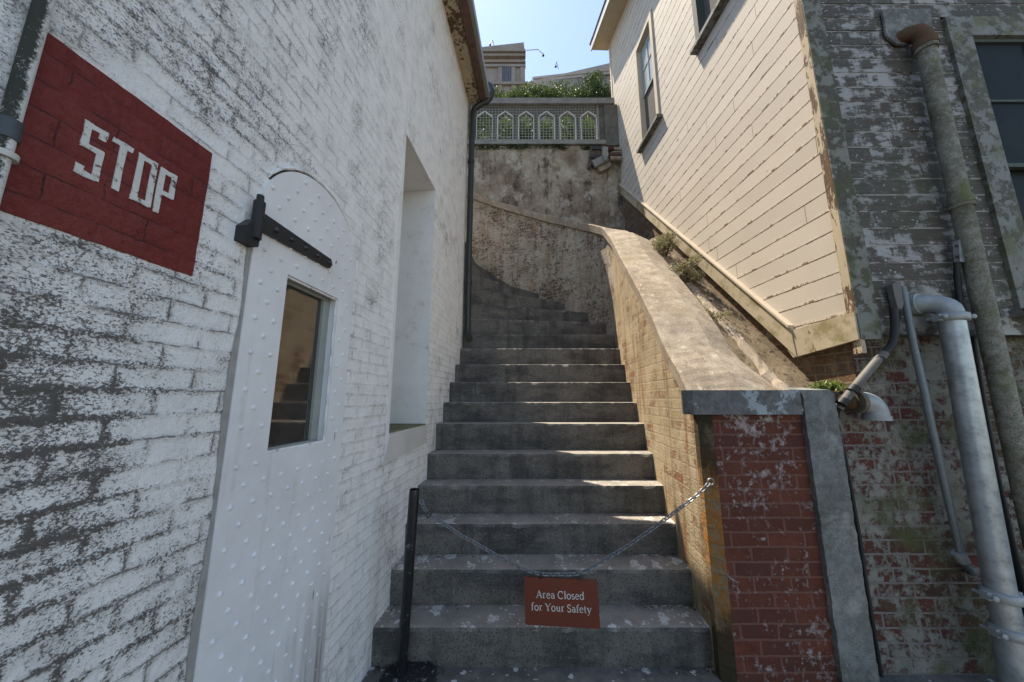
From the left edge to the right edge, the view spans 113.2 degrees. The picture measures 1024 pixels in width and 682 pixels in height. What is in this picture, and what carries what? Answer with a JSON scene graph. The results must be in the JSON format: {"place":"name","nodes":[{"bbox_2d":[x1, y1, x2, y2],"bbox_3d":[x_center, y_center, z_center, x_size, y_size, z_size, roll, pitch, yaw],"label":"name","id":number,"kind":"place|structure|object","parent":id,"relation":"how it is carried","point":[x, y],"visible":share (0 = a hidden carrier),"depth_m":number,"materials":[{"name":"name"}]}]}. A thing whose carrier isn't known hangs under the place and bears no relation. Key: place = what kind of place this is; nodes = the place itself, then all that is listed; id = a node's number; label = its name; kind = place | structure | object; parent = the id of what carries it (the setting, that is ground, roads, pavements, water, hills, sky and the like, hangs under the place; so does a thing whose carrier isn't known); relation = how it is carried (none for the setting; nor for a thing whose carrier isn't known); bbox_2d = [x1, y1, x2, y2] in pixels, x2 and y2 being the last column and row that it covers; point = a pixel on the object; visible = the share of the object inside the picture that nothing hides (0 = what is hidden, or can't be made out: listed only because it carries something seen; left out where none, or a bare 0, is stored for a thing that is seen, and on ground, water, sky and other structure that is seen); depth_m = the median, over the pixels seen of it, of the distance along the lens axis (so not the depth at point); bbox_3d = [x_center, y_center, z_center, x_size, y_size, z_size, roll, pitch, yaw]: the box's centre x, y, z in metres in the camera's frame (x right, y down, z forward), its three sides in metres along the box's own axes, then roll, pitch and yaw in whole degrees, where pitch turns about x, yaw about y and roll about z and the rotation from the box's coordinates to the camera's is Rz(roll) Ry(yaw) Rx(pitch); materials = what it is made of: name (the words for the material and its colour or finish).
{"place":"outdoors","nodes":[
{"label":"outdoors","id":0,"kind":"place"},
{"bbox_2d":[474,0,608,81],"label":"sky","id":1,"kind":"structure","parent":0,"point":[562,30],"materials":[{"name":"blue"}]},
{"bbox_2d":[362,667,997,681],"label":"ground","id":2,"kind":"structure","parent":0,"point":[541,674],"depth_m":1.95,"materials":[{"name":"concrete"}]},
{"bbox_2d":[0,0,489,681],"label":"white brick building","id":3,"kind":"structure","parent":2,"relation":"on","point":[232,244],"depth_m":1.11,"materials":[{"name":"brick"}]},
{"bbox_2d":[0,0,55,203],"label":"wall pipe","id":4,"kind":"object","parent":3,"relation":"attached to","point":[17,93],"depth_m":0.67,"materials":[{"name":"grey metal"}]},
{"bbox_2d":[186,166,354,681],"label":"metal door","id":5,"kind":"structure","parent":3,"relation":"in","point":[261,608],"depth_m":1.34,"materials":[{"name":"white paint"}]},
{"bbox_2d":[464,81,494,341],"bbox_3d":[-0.445,-1.930,4.708,0.385,3.962,0.171,0,-10,0],"label":"drainpipe","id":6,"kind":"object","parent":3,"relation":"attached to","point":[468,270],"visible":0.93,"depth_m":4.68,"materials":[{"name":"black metal"}]},
{"bbox_2d":[378,488,436,681],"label":"chain post","id":7,"kind":"object","parent":2,"relation":"on","point":[402,669],"visible":0.97,"depth_m":1.96,"materials":[{"name":"metal"}]},
{"bbox_2d":[419,478,713,576],"bbox_3d":[0.322,1.101,2.010,1.784,0.556,0.025,0,-10,2],"label":"steel chain","id":8,"kind":"object","parent":7,"relation":"hanging from","point":[431,515],"visible":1,"depth_m":1.99,"materials":[{"name":"silver metal"}]},
{"bbox_2d":[524,574,600,628],"bbox_3d":[0.286,1.497,1.945,0.434,0.285,0.022,0,-10,0],"label":"closed sign","id":9,"kind":"object","parent":8,"relation":"hanging from","point":[565,602],"visible":1,"depth_m":1.94,"materials":[{"name":"red metal"}]},
{"bbox_2d":[371,226,712,667],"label":"stone staircase","id":10,"kind":"structure","parent":2,"relation":"on","point":[539,426],"depth_m":2.77,"materials":[{"name":"concrete"}]},
{"bbox_2d":[374,449,715,674],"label":"leaf litter","id":11,"kind":"object","parent":10,"relation":"on","point":[376,667],"visible":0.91,"depth_m":2.23,"materials":[{"name":"plant"}]},
{"bbox_2d":[465,190,837,681],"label":"stair wall","id":12,"kind":"structure","parent":2,"relation":"on","point":[719,412],"depth_m":2.12,"materials":[{"name":"concrete"}]},
{"bbox_2d":[589,0,1023,674],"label":"clapboard house","id":13,"kind":"structure","parent":2,"relation":"on","point":[781,168],"depth_m":2.49,"materials":[{"name":"beige wood"}]},
{"bbox_2d":[608,146,621,151],"bbox_3d":[2.011,-3.746,6.597,0.301,0.097,0.097,0,-10,0],"label":"pipe","id":14,"kind":"object","parent":13,"relation":"attached to","point":[611,148],"depth_m":6.57,"materials":[{"name":"metal"}]},
{"bbox_2d":[609,156,622,160],"bbox_3d":[2.032,-3.547,6.563,0.260,0.091,0.091,0,-10,0],"label":"pipe","id":15,"kind":"object","parent":13,"relation":"attached to","point":[615,158],"depth_m":6.52,"materials":[{"name":"beige metal"}]},
{"bbox_2d":[634,10,662,152],"bbox_3d":[2.199,-4.162,5.443,0.205,1.946,0.752,0,-10,-2],"label":"window","id":16,"kind":"structure","parent":13,"relation":"in","point":[644,53],"depth_m":5.56,"materials":[{"name":"paint"}]},
{"bbox_2d":[690,0,728,54],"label":"window","id":17,"kind":"structure","parent":13,"relation":"in","point":[702,29],"depth_m":3.94,"materials":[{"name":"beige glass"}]},
{"bbox_2d":[837,386,846,394],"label":"weed","id":18,"kind":"object","parent":13,"relation":"on","point":[841,388],"visible":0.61,"depth_m":2.19,"materials":[{"name":"green plant"}]},
{"bbox_2d":[835,391,892,420],"bbox_3d":[2.166,0.404,2.125,0.318,0.182,0.186,-5,-11,28],"label":"pipe elbow","id":19,"kind":"object","parent":13,"relation":"attached to","point":[869,406],"visible":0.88,"depth_m":2.06,"materials":[{"name":"white metal"}]},
{"bbox_2d":[835,281,903,677],"bbox_3d":[2.259,0.786,2.059,0.523,2.358,0.174,0,-10,0],"label":"service cable","id":20,"kind":"object","parent":13,"relation":"attached to","point":[895,296],"visible":0.9,"depth_m":2.09,"materials":[{"name":"grey plastic"}]},
{"bbox_2d":[901,286,977,575],"bbox_3d":[2.660,0.534,2.124,0.315,1.774,0.067,5,-11,-28],"label":"steel conduit","id":21,"kind":"object","parent":13,"relation":"attached to","point":[960,556],"visible":0.98,"depth_m":2.04,"materials":[{"name":"grey metal"}]},
{"bbox_2d":[880,8,1023,549],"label":"rusty drainpipe","id":22,"kind":"object","parent":13,"relation":"attached to","point":[908,27],"visible":1,"depth_m":2.19,"materials":[{"name":"metal"}]},
{"bbox_2d":[953,239,964,308],"bbox_3d":[2.944,-0.253,2.187,0.124,0.838,0.102,0,-10,0],"label":"cable clevis","id":23,"kind":"object","parent":13,"relation":"attached to","point":[958,254],"visible":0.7,"depth_m":2.21,"materials":[{"name":"metal"}]},
{"bbox_2d":[941,16,1023,317],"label":"window","id":24,"kind":"structure","parent":13,"relation":"in","point":[986,52],"depth_m":2.46,"materials":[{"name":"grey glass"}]},
{"bbox_2d":[970,336,1023,615],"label":"black cable","id":25,"kind":"object","parent":13,"relation":"attached to","point":[1018,570],"visible":0.41,"depth_m":2.08,"materials":[{"name":"black rubber"}]},
{"bbox_2d":[775,387,879,681],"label":"concrete strip","id":26,"kind":"object","parent":2,"relation":"on","point":[851,630],"visible":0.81,"depth_m":1.96,"materials":[{"name":"grey concrete"}]},
{"bbox_2d":[908,293,1023,681],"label":"galvanised pipe","id":27,"kind":"object","parent":2,"relation":"on","point":[1000,593],"visible":0.93,"depth_m":1.91,"materials":[{"name":"metal"}]},
{"bbox_2d":[649,237,813,389],"bbox_3d":[1.102,-0.439,4.258,2.380,2.554,3.730,0,-10,0],"label":"planting bed","id":28,"kind":"object","parent":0,"point":[771,359],"visible":0.15,"depth_m":2.92,"materials":[{"name":"soil"}]},
{"bbox_2d":[651,229,678,256],"bbox_3d":[1.927,-1.189,4.486,0.403,0.345,0.872,0,-10,0],"label":"slope shrub","id":29,"kind":"object","parent":28,"relation":"on","point":[659,242],"visible":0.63,"depth_m":4.23,"materials":[{"name":"green plant"}]},
{"bbox_2d":[667,253,705,283],"bbox_3d":[1.954,-0.738,3.908,0.445,0.400,0.730,0,-10,0],"label":"slope shrub","id":30,"kind":"object","parent":28,"relation":"on","point":[683,273],"visible":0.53,"depth_m":3.71,"materials":[{"name":"green plant"}]},
{"bbox_2d":[705,308,732,319],"bbox_3d":[1.884,-0.222,3.185,0.326,0.134,0.304,0,-10,0],"label":"slope shrub","id":31,"kind":"object","parent":28,"relation":"on","point":[721,314],"visible":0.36,"depth_m":3.09,"materials":[{"name":"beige plant"}]},
{"bbox_2d":[660,252,790,389],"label":"mortar kerb","id":32,"kind":"structure","parent":28,"relation":"on","point":[766,372],"depth_m":2.90,"materials":[{"name":"beige concrete"}]},
{"bbox_2d":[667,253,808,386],"bbox_3d":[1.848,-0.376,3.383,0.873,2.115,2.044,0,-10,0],"label":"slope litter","id":33,"kind":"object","parent":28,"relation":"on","point":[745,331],"visible":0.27,"depth_m":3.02,"materials":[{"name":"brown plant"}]},
{"bbox_2d":[808,379,845,391],"bbox_3d":[2.073,0.306,2.223,0.258,0.111,0.136,5,-11,-28],"label":"weed","id":34,"kind":"object","parent":28,"relation":"on","point":[832,385],"visible":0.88,"depth_m":2.19,"materials":[{"name":"green plant"}]},
{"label":"upper terrace","id":35,"kind":"structure","parent":0,"visible":0},
{"bbox_2d":[467,96,595,139],"bbox_3d":[0.292,-4.538,7.746,4.641,2.010,1.156,0,-10,0],"label":"ivy hedge","id":36,"kind":"object","parent":35,"relation":"on","point":[506,132],"visible":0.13,"depth_m":7.68,"materials":[{"name":"green plant"}]},
{"bbox_2d":[493,79,581,124],"bbox_3d":[0.729,-5.805,10.076,3.181,5.009,1.021,0,-10,0],"label":"hedge","id":37,"kind":"object","parent":35,"relation":"on","point":[538,92],"visible":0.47,"depth_m":10.24,"materials":[{"name":"green plant"}]},
{"bbox_2d":[466,146,624,229],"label":"retaining wall","id":38,"kind":"structure","parent":35,"relation":"on","point":[565,184],"depth_m":6.61,"materials":[{"name":"grey concrete"}]},
{"bbox_2d":[467,98,618,145],"bbox_3d":[-0.668,-4.399,6.910,5.690,1.064,0.280,0,-10,0],"label":"balustrade","id":39,"kind":"object","parent":38,"relation":"on","point":[602,113],"visible":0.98,"depth_m":6.85,"materials":[{"name":"concrete"}]},
{"bbox_2d":[474,143,591,150],"bbox_3d":[0.421,-3.858,6.706,2.437,0.154,0.114,0,-10,0],"label":"creeper","id":40,"kind":"object","parent":39,"relation":"hanging from","point":[546,146],"visible":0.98,"depth_m":6.70,"materials":[{"name":"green plant"}]},
{"bbox_2d":[587,146,611,173],"bbox_3d":[1.710,-3.563,6.573,0.458,0.536,0.265,0,-10,0],"label":"wall bracket","id":41,"kind":"object","parent":38,"relation":"attached to","point":[598,159],"depth_m":6.56,"materials":[{"name":"metal"}]},
{"bbox_2d":[560,70,610,132],"bbox_3d":[2.287,-5.912,9.737,2.062,5.120,1.467,0,-10,0],"label":"dark bush","id":42,"kind":"object","parent":35,"relation":"on","point":[594,89],"visible":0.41,"depth_m":9.66,"materials":[{"name":"green plant"}]},
{"bbox_3d":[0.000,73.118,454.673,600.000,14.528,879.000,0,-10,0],"label":"hillside","id":43,"kind":"structure","parent":0,"visible":0},
{"bbox_2d":[467,42,610,138],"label":"prison building","id":44,"kind":"structure","parent":43,"relation":"on","point":[505,65],"depth_m":46.91,"materials":[{"name":"concrete"}]},
{"bbox_2d":[502,67,510,80],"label":"window","id":45,"kind":"structure","parent":44,"relation":"in","point":[506,71],"depth_m":46.61,"materials":[{"name":"glass"}]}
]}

